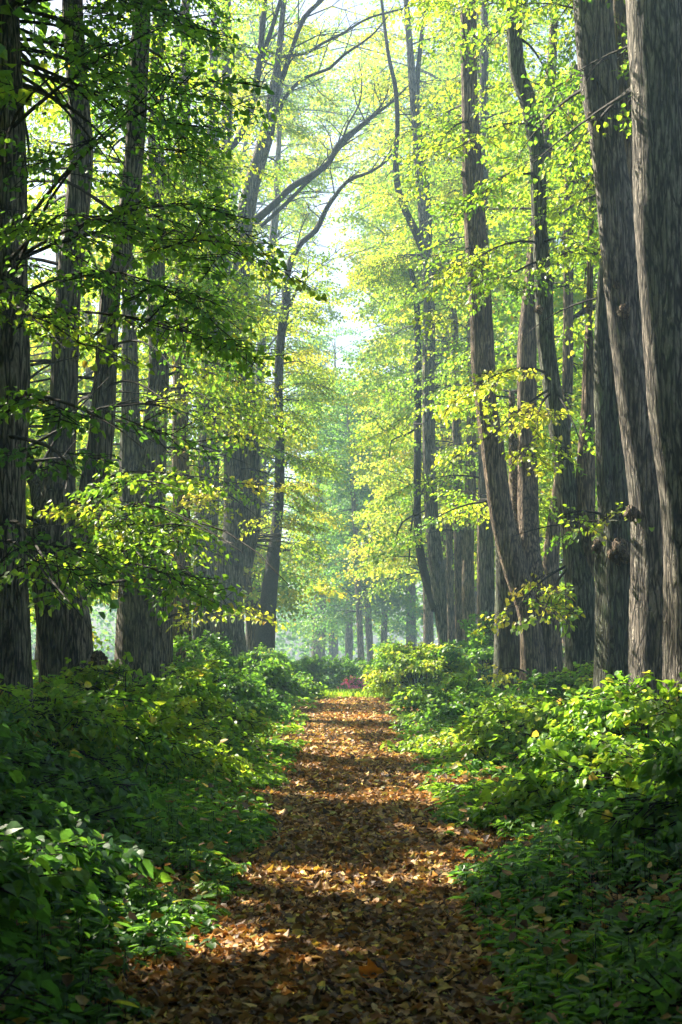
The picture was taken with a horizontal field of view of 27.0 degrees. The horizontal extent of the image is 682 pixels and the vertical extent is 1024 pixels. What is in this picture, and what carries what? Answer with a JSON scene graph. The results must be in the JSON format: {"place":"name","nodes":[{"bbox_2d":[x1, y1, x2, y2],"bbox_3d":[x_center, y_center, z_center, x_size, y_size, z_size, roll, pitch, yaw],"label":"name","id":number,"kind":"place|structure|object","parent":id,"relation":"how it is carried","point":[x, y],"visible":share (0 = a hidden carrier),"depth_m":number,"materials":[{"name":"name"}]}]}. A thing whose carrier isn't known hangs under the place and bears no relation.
{"place":"outdoors","nodes":[
{"label":"outdoors","id":0,"kind":"place"},
{"bbox_2d":[20,0,588,663],"label":"sky","id":1,"kind":"structure","parent":0,"point":[326,239],"materials":[{"name":"white"}]},
{"bbox_2d":[119,698,544,1023],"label":"path","id":2,"kind":"structure","parent":0,"point":[262,1013],"depth_m":6.94,"materials":[{"name":"brown plant"}]},
{"bbox_2d":[32,641,679,1020],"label":"ground","id":3,"kind":"structure","parent":0,"point":[502,841],"depth_m":8.63,"materials":[{"name":"brown soil"}]},
{"bbox_2d":[0,945,83,1023],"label":"shrub","id":4,"kind":"object","parent":3,"relation":"on","point":[26,977],"visible":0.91,"depth_m":5.32,"materials":[{"name":"green plant"}]},
{"bbox_2d":[23,0,62,41],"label":"lime tree","id":5,"kind":"object","parent":3,"relation":"on","point":[54,13],"visible":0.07,"depth_m":23.11,"materials":[{"name":"green plant"}]},
{"bbox_2d":[0,802,89,1023],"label":"shrub","id":6,"kind":"object","parent":3,"relation":"on","point":[18,884],"visible":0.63,"depth_m":6.28,"materials":[{"name":"green plant"}]},
{"bbox_2d":[0,711,101,838],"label":"shrub","id":7,"kind":"object","parent":3,"relation":"on","point":[38,803],"visible":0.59,"depth_m":9.02,"materials":[{"name":"green plant"}]},
{"bbox_2d":[0,0,104,106],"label":"lime tree","id":8,"kind":"object","parent":3,"relation":"on","point":[19,12],"visible":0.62,"depth_m":14.32,"materials":[{"name":"green plant"}]},
{"bbox_2d":[26,322,113,650],"bbox_3d":[-10.010,-0.721,38.778,8.573,10.883,8.246,-3,-6,36],"label":"lime tree","id":9,"kind":"object","parent":3,"relation":"on","point":[93,627],"visible":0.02,"depth_m":38.95,"materials":[{"name":"green plant"}]},
{"bbox_2d":[30,311,119,659],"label":"lime tree","id":10,"kind":"object","parent":3,"relation":"on","point":[83,358],"depth_m":52.15,"materials":[{"name":"green plant"}]},
{"bbox_2d":[22,68,129,681],"bbox_3d":[-8.163,-2.429,27.244,7.561,12.598,8.909,2,-5,-19],"label":"lime tree","id":11,"kind":"object","parent":3,"relation":"on","point":[108,599],"visible":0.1,"depth_m":27.45,"materials":[{"name":"green plant"}]},
{"bbox_2d":[0,708,168,844],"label":"shrub","id":12,"kind":"object","parent":3,"relation":"on","point":[103,794],"visible":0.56,"depth_m":10.20,"materials":[{"name":"green plant"}]},
{"bbox_2d":[0,789,177,936],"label":"shrub","id":13,"kind":"object","parent":3,"relation":"on","point":[58,849],"visible":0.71,"depth_m":7.86,"materials":[{"name":"green plant"}]},
{"bbox_2d":[0,673,196,782],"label":"shrub","id":14,"kind":"object","parent":3,"relation":"on","point":[72,720],"visible":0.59,"depth_m":12.28,"materials":[{"name":"green plant"}]},
{"bbox_2d":[28,202,196,612],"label":"lime tree","id":15,"kind":"object","parent":3,"relation":"on","point":[87,403],"visible":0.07,"depth_m":44.56,"materials":[{"name":"green plant"}]},
{"bbox_2d":[26,149,202,678],"bbox_3d":[-7.407,-2.198,35.272,8.431,13.088,8.084,0,-5,0],"label":"lime tree","id":16,"kind":"object","parent":3,"relation":"on","point":[41,354],"visible":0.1,"depth_m":35.68,"materials":[{"name":"green plant"}]},
{"bbox_2d":[2,688,269,787],"bbox_3d":[-2.573,2.405,14.519,3.444,1.178,3.433,3,-6,-35],"label":"shrub","id":17,"kind":"object","parent":3,"relation":"on","point":[205,756],"visible":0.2,"depth_m":14.07,"materials":[{"name":"green plant"}]},
{"bbox_2d":[17,0,288,692],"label":"lime tree","id":18,"kind":"object","parent":3,"relation":"on","point":[64,517],"visible":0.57,"depth_m":20.90,"materials":[{"name":"green plant"}]},
{"bbox_2d":[78,201,231,613],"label":"lime tree","id":19,"kind":"object","parent":3,"relation":"on","point":[168,444],"visible":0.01,"depth_m":54.17,"materials":[{"name":"green plant"}]},
{"bbox_2d":[33,652,278,754],"bbox_3d":[-2.616,2.432,17.899,3.746,1.339,3.130,0,-5,0],"label":"shrub","id":20,"kind":"object","parent":3,"relation":"on","point":[176,685],"visible":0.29,"depth_m":17.80,"materials":[{"name":"green plant"}]},
{"bbox_2d":[0,0,326,707],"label":"lime tree","id":21,"kind":"object","parent":3,"relation":"on","point":[17,393],"visible":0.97,"depth_m":13.44,"materials":[{"name":"green plant"}]},
{"bbox_2d":[26,1,300,689],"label":"lime tree","id":22,"kind":"object","parent":3,"relation":"on","point":[143,638],"visible":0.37,"depth_m":28.01,"materials":[{"name":"green plant"}]},
{"bbox_2d":[26,0,312,663],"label":"lime tree","id":23,"kind":"object","parent":3,"relation":"on","point":[179,462],"visible":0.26,"depth_m":31.83,"materials":[{"name":"green plant"}]},
{"bbox_2d":[104,629,244,689],"bbox_3d":[-3.350,3.201,28.858,3.839,1.647,3.806,0,-5,0],"label":"shrub","id":24,"kind":"object","parent":3,"relation":"on","point":[211,645],"visible":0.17,"depth_m":28.33,"materials":[{"name":"green plant"}]},
{"bbox_2d":[91,2,332,648],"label":"lime tree","id":25,"kind":"object","parent":3,"relation":"on","point":[198,631],"visible":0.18,"depth_m":40.94,"materials":[{"name":"green plant"}]},
{"bbox_2d":[171,718,259,763],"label":"shrub","id":26,"kind":"object","parent":3,"relation":"on","point":[237,748],"visible":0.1,"depth_m":16.65,"materials":[{"name":"green plant"}]},
{"bbox_2d":[138,657,296,722],"bbox_3d":[-2.442,3.051,23.747,3.306,1.263,3.424,-3,-5,29],"label":"shrub","id":27,"kind":"object","parent":3,"relation":"on","point":[239,685],"visible":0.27,"depth_m":23.54,"materials":[{"name":"green plant"}]},
{"bbox_2d":[91,0,362,526],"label":"lime tree","id":28,"kind":"object","parent":3,"relation":"on","point":[300,90],"visible":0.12,"depth_m":66.80,"materials":[{"name":"green plant"}]},
{"bbox_2d":[174,653,307,705],"bbox_3d":[-2.263,3.415,28.253,3.090,1.246,2.890,-2,-5,26],"label":"shrub","id":29,"kind":"object","parent":3,"relation":"on","point":[276,673],"visible":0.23,"depth_m":28.09,"materials":[{"name":"green plant"}]},
{"bbox_2d":[198,642,308,676],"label":"shrub","id":30,"kind":"object","parent":3,"relation":"on","point":[264,653],"visible":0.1,"depth_m":36.61,"materials":[{"name":"green plant"}]},
{"bbox_2d":[165,430,353,652],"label":"lime tree","id":31,"kind":"object","parent":3,"relation":"on","point":[290,593],"visible":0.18,"depth_m":49.67,"materials":[{"name":"green plant"}]},
{"bbox_2d":[167,31,354,652],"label":"lime tree","id":32,"kind":"object","parent":3,"relation":"on","point":[274,225],"visible":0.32,"depth_m":57.39,"materials":[{"name":"green plant"}]},
{"bbox_2d":[167,155,355,619],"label":"lime tree","id":33,"kind":"object","parent":3,"relation":"on","point":[291,395],"visible":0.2,"depth_m":62.30,"materials":[{"name":"green plant"}]},
{"bbox_2d":[96,0,432,657],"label":"lime tree","id":34,"kind":"object","parent":3,"relation":"on","point":[240,471],"visible":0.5,"depth_m":42.86,"materials":[{"name":"green plant"}]},
{"bbox_2d":[166,0,403,589],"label":"lime tree","id":35,"kind":"object","parent":3,"relation":"on","point":[324,108],"visible":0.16,"depth_m":72.96,"materials":[{"name":"green plant"}]},
{"bbox_2d":[281,665,327,699],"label":"shrub","id":36,"kind":"object","parent":3,"relation":"on","point":[310,688],"visible":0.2,"depth_m":33.02,"materials":[{"name":"green plant"}]},
{"bbox_2d":[28,245,594,678],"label":"wood","id":37,"kind":"object","parent":3,"relation":"on","point":[104,632],"visible":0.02,"depth_m":113.94,"materials":[{"name":"green plant"}]},
{"bbox_2d":[191,19,441,651],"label":"lime tree","id":38,"kind":"object","parent":3,"relation":"on","point":[265,634],"visible":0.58,"depth_m":46.85,"materials":[{"name":"green plant"}]},
{"bbox_2d":[279,652,374,688],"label":"hedge","id":39,"kind":"object","parent":3,"relation":"on","point":[316,670],"visible":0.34,"depth_m":51.30,"materials":[{"name":"green plant"}]},
{"bbox_2d":[269,362,391,661],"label":"lime tree","id":40,"kind":"object","parent":3,"relation":"on","point":[318,641],"visible":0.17,"depth_m":83.50,"materials":[{"name":"green plant"}]},
{"bbox_2d":[310,670,362,685],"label":"shrub","id":41,"kind":"object","parent":3,"relation":"on","point":[326,677],"visible":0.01,"depth_m":65.17,"materials":[{"name":"green plant"}]},
{"bbox_2d":[280,322,396,679],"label":"lime tree","id":42,"kind":"object","parent":3,"relation":"on","point":[333,651],"visible":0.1,"depth_m":99.93,"materials":[{"name":"green plant"}]},
{"bbox_2d":[0,692,681,1023],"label":"fallen leaves","id":43,"kind":"object","parent":3,"relation":"on","point":[335,727],"depth_m":8.04,"materials":[{"name":"brown plant"}]},
{"bbox_2d":[268,847,286,860],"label":"fallen twig","id":44,"kind":"object","parent":43,"relation":"on","point":[273,854],"visible":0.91,"depth_m":9.93,"materials":[{"name":"brown wood"}]},
{"bbox_2d":[427,969,467,985],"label":"fallen twig","id":45,"kind":"object","parent":43,"relation":"on","point":[435,983],"visible":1,"depth_m":6.30,"materials":[{"name":"brown wood"}]},
{"bbox_2d":[0,660,681,1023],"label":"undergrowth","id":46,"kind":"object","parent":3,"relation":"on","point":[545,975],"visible":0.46,"depth_m":8.12,"materials":[{"name":"green plant"}]},
{"bbox_2d":[285,366,404,662],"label":"lime tree","id":47,"kind":"object","parent":3,"relation":"on","point":[348,638],"visible":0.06,"depth_m":91.50,"materials":[{"name":"green plant"}]},
{"bbox_2d":[281,379,421,661],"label":"lime tree","id":48,"kind":"object","parent":3,"relation":"on","point":[340,438],"visible":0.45,"depth_m":78.03,"materials":[{"name":"green plant"}]},
{"bbox_2d":[336,675,367,689],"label":"flowering bush","id":49,"kind":"object","parent":3,"relation":"on","point":[353,682],"visible":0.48,"depth_m":48.39,"materials":[{"name":"pink plant"}]},
{"bbox_2d":[296,366,419,663],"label":"lime tree","id":50,"kind":"object","parent":3,"relation":"on","point":[369,636],"visible":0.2,"depth_m":79.43,"materials":[{"name":"green plant"}]},
{"bbox_2d":[315,377,422,656],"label":"lime tree","id":51,"kind":"object","parent":3,"relation":"on","point":[384,619],"visible":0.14,"depth_m":79.31,"materials":[{"name":"green plant"}]},
{"bbox_2d":[341,370,438,649],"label":"lime tree","id":52,"kind":"object","parent":3,"relation":"on","point":[411,633],"visible":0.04,"depth_m":88.52,"materials":[{"name":"green plant"}]},
{"bbox_2d":[273,0,529,372],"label":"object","id":53,"kind":"object","parent":3,"relation":"on","point":[354,63],"visible":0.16,"depth_m":76.93,"materials":[{"name":"green plant"}]},
{"bbox_2d":[391,666,425,687],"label":"shrub","id":54,"kind":"object","parent":3,"relation":"on","point":[413,683],"visible":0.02,"depth_m":62.08,"materials":[{"name":"green plant"}]},
{"bbox_2d":[380,728,465,755],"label":"shrub","id":55,"kind":"object","parent":3,"relation":"on","point":[416,743],"visible":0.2,"depth_m":18.26,"materials":[{"name":"green plant"}]},
{"bbox_2d":[360,637,486,697],"bbox_3d":[1.943,3.733,32.904,3.029,1.679,3.168,0,-5,0],"label":"shrub","id":56,"kind":"object","parent":3,"relation":"on","point":[408,662],"visible":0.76,"depth_m":32.30,"materials":[{"name":"green plant"}]},
{"bbox_2d":[339,203,516,645],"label":"lime tree","id":57,"kind":"object","parent":3,"relation":"on","point":[428,633],"visible":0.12,"depth_m":67.88,"materials":[{"name":"green plant"}]},
{"bbox_2d":[342,0,537,645],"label":"lime tree","id":58,"kind":"object","parent":3,"relation":"on","point":[434,583],"visible":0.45,"depth_m":46.22,"materials":[{"name":"green plant"}]},
{"bbox_2d":[306,0,576,614],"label":"lime tree","id":59,"kind":"object","parent":3,"relation":"on","point":[366,308],"visible":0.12,"depth_m":61.19,"materials":[{"name":"green plant"}]},
{"bbox_2d":[384,665,512,716],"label":"shrub","id":60,"kind":"object","parent":3,"relation":"on","point":[419,696],"visible":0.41,"depth_m":26.54,"materials":[{"name":"green plant"}]},
{"bbox_2d":[335,51,563,623],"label":"lime tree","id":61,"kind":"object","parent":3,"relation":"on","point":[400,500],"visible":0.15,"depth_m":56.00,"materials":[{"name":"green plant"}]},
{"bbox_2d":[361,160,542,642],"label":"lime tree","id":62,"kind":"object","parent":3,"relation":"on","point":[450,586],"visible":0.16,"depth_m":52.92,"materials":[{"name":"green plant"}]},
{"bbox_2d":[417,620,493,689],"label":"shrub","id":63,"kind":"object","parent":3,"relation":"on","point":[474,651],"visible":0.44,"depth_m":32.35,"materials":[{"name":"green plant"}]},
{"bbox_2d":[365,77,552,641],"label":"lime tree","id":64,"kind":"object","parent":3,"relation":"on","point":[458,535],"visible":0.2,"depth_m":46.26,"materials":[{"name":"green plant"}]},
{"bbox_2d":[443,610,494,685],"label":"shrub","id":65,"kind":"object","parent":3,"relation":"on","point":[474,616],"visible":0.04,"depth_m":35.31,"materials":[{"name":"green plant"}]},
{"bbox_2d":[389,691,549,732],"bbox_3d":[2.368,3.253,22.339,3.001,0.852,2.961,2,-5,-27],"label":"shrub","id":66,"kind":"object","parent":3,"relation":"on","point":[459,707],"visible":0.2,"depth_m":22.01,"materials":[{"name":"green plant"}]},
{"bbox_2d":[366,92,580,669],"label":"lime tree","id":67,"kind":"object","parent":3,"relation":"on","point":[468,600],"visible":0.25,"depth_m":44.15,"materials":[{"name":"green plant"}]},
{"bbox_2d":[401,141,546,629],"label":"lime tree","id":68,"kind":"object","parent":3,"relation":"on","point":[407,584],"depth_m":71.69,"materials":[{"name":"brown plant"}]},
{"bbox_2d":[370,6,581,641],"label":"lime tree","id":69,"kind":"object","parent":3,"relation":"on","point":[408,390],"visible":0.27,"depth_m":41.56,"materials":[{"name":"green plant"}]},
{"bbox_2d":[370,0,596,678],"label":"lime tree","id":70,"kind":"object","parent":3,"relation":"on","point":[487,586],"visible":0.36,"depth_m":37.09,"materials":[{"name":"green plant"}]},
{"bbox_2d":[375,0,596,694],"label":"lime tree","id":71,"kind":"object","parent":3,"relation":"on","point":[516,506],"visible":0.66,"depth_m":28.51,"materials":[{"name":"green plant"}]},
{"bbox_2d":[392,0,599,684],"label":"lime tree","id":72,"kind":"object","parent":3,"relation":"on","point":[578,493],"visible":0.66,"depth_m":23.85,"materials":[{"name":"green plant"}]},
{"bbox_2d":[421,63,594,596],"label":"lime tree","id":73,"kind":"object","parent":3,"relation":"on","point":[463,332],"visible":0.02,"depth_m":50.57,"materials":[{"name":"green plant"}]},
{"bbox_2d":[434,64,599,593],"bbox_3d":[4.979,-2.867,30.291,5.235,13.872,6.326,3,-6,-29],"label":"lime tree","id":74,"kind":"object","parent":3,"relation":"on","point":[569,378],"visible":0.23,"depth_m":30.50,"materials":[{"name":"green plant"}]},
{"bbox_2d":[457,111,598,559],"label":"lime tree","id":75,"kind":"object","parent":3,"relation":"on","point":[501,336],"visible":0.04,"depth_m":43.03,"materials":[{"name":"green plant"}]},
{"bbox_2d":[462,118,596,663],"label":"lime tree","id":76,"kind":"object","parent":3,"relation":"on","point":[563,640],"visible":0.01,"depth_m":59.91,"materials":[{"name":"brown plant"}]},
{"bbox_2d":[461,68,599,618],"bbox_3d":[7.250,-3.704,34.392,8.888,15.981,8.918,0,-5,0],"label":"lime tree","id":77,"kind":"object","parent":3,"relation":"on","point":[559,302],"visible":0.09,"depth_m":35.13,"materials":[{"name":"green plant"}]},
{"bbox_2d":[438,686,653,777],"bbox_3d":[2.644,2.637,16.725,3.095,1.191,3.123,0,-5,0],"label":"shrub","id":78,"kind":"object","parent":3,"relation":"on","point":[496,726],"visible":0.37,"depth_m":16.04,"materials":[{"name":"green plant"}]},
{"bbox_2d":[508,660,593,704],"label":"shrub","id":79,"kind":"object","parent":3,"relation":"on","point":[549,681],"visible":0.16,"depth_m":22.62,"materials":[{"name":"green plant"}]},
{"bbox_2d":[447,0,662,696],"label":"lime tree","id":80,"kind":"object","parent":3,"relation":"on","point":[600,27],"visible":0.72,"depth_m":20.19,"materials":[{"name":"plant"}]},
{"bbox_2d":[476,0,654,688],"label":"lime tree","id":81,"kind":"object","parent":3,"relation":"on","point":[610,547],"visible":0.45,"depth_m":21.95,"materials":[{"name":"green plant"}]},
{"bbox_2d":[465,714,681,845],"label":"shrub","id":82,"kind":"object","parent":3,"relation":"on","point":[541,785],"visible":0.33,"depth_m":11.41,"materials":[{"name":"green plant"}]},
{"bbox_2d":[468,0,681,691],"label":"lime tree","id":83,"kind":"object","parent":3,"relation":"on","point":[654,42],"visible":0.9,"depth_m":18.09,"materials":[{"name":"brown plant"}]},
{"bbox_2d":[562,239,595,656],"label":"lime tree","id":84,"kind":"object","parent":3,"relation":"on","point":[563,649],"depth_m":46.81,"materials":[{"name":"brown plant"}]},
{"bbox_2d":[492,670,681,780],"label":"shrub","id":85,"kind":"object","parent":3,"relation":"on","point":[598,713],"visible":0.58,"depth_m":13.84,"materials":[{"name":"green plant"}]},
{"bbox_2d":[549,725,681,883],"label":"shrub","id":86,"kind":"object","parent":3,"relation":"on","point":[624,815],"visible":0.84,"depth_m":9.39,"materials":[{"name":"green plant"}]},
{"bbox_2d":[583,951,681,1023],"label":"shrub","id":87,"kind":"object","parent":3,"relation":"on","point":[660,992],"visible":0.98,"depth_m":5.29,"materials":[{"name":"green plant"}]},
{"bbox_2d":[586,890,681,953],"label":"shrub","id":88,"kind":"object","parent":3,"relation":"on","point":[657,918],"visible":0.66,"depth_m":6.92,"materials":[{"name":"green plant"}]},
{"bbox_2d":[320,688,397,698],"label":"grass","id":89,"kind":"structure","parent":0,"point":[335,692],"depth_m":34.71,"materials":[{"name":"green plant"}]}
]}

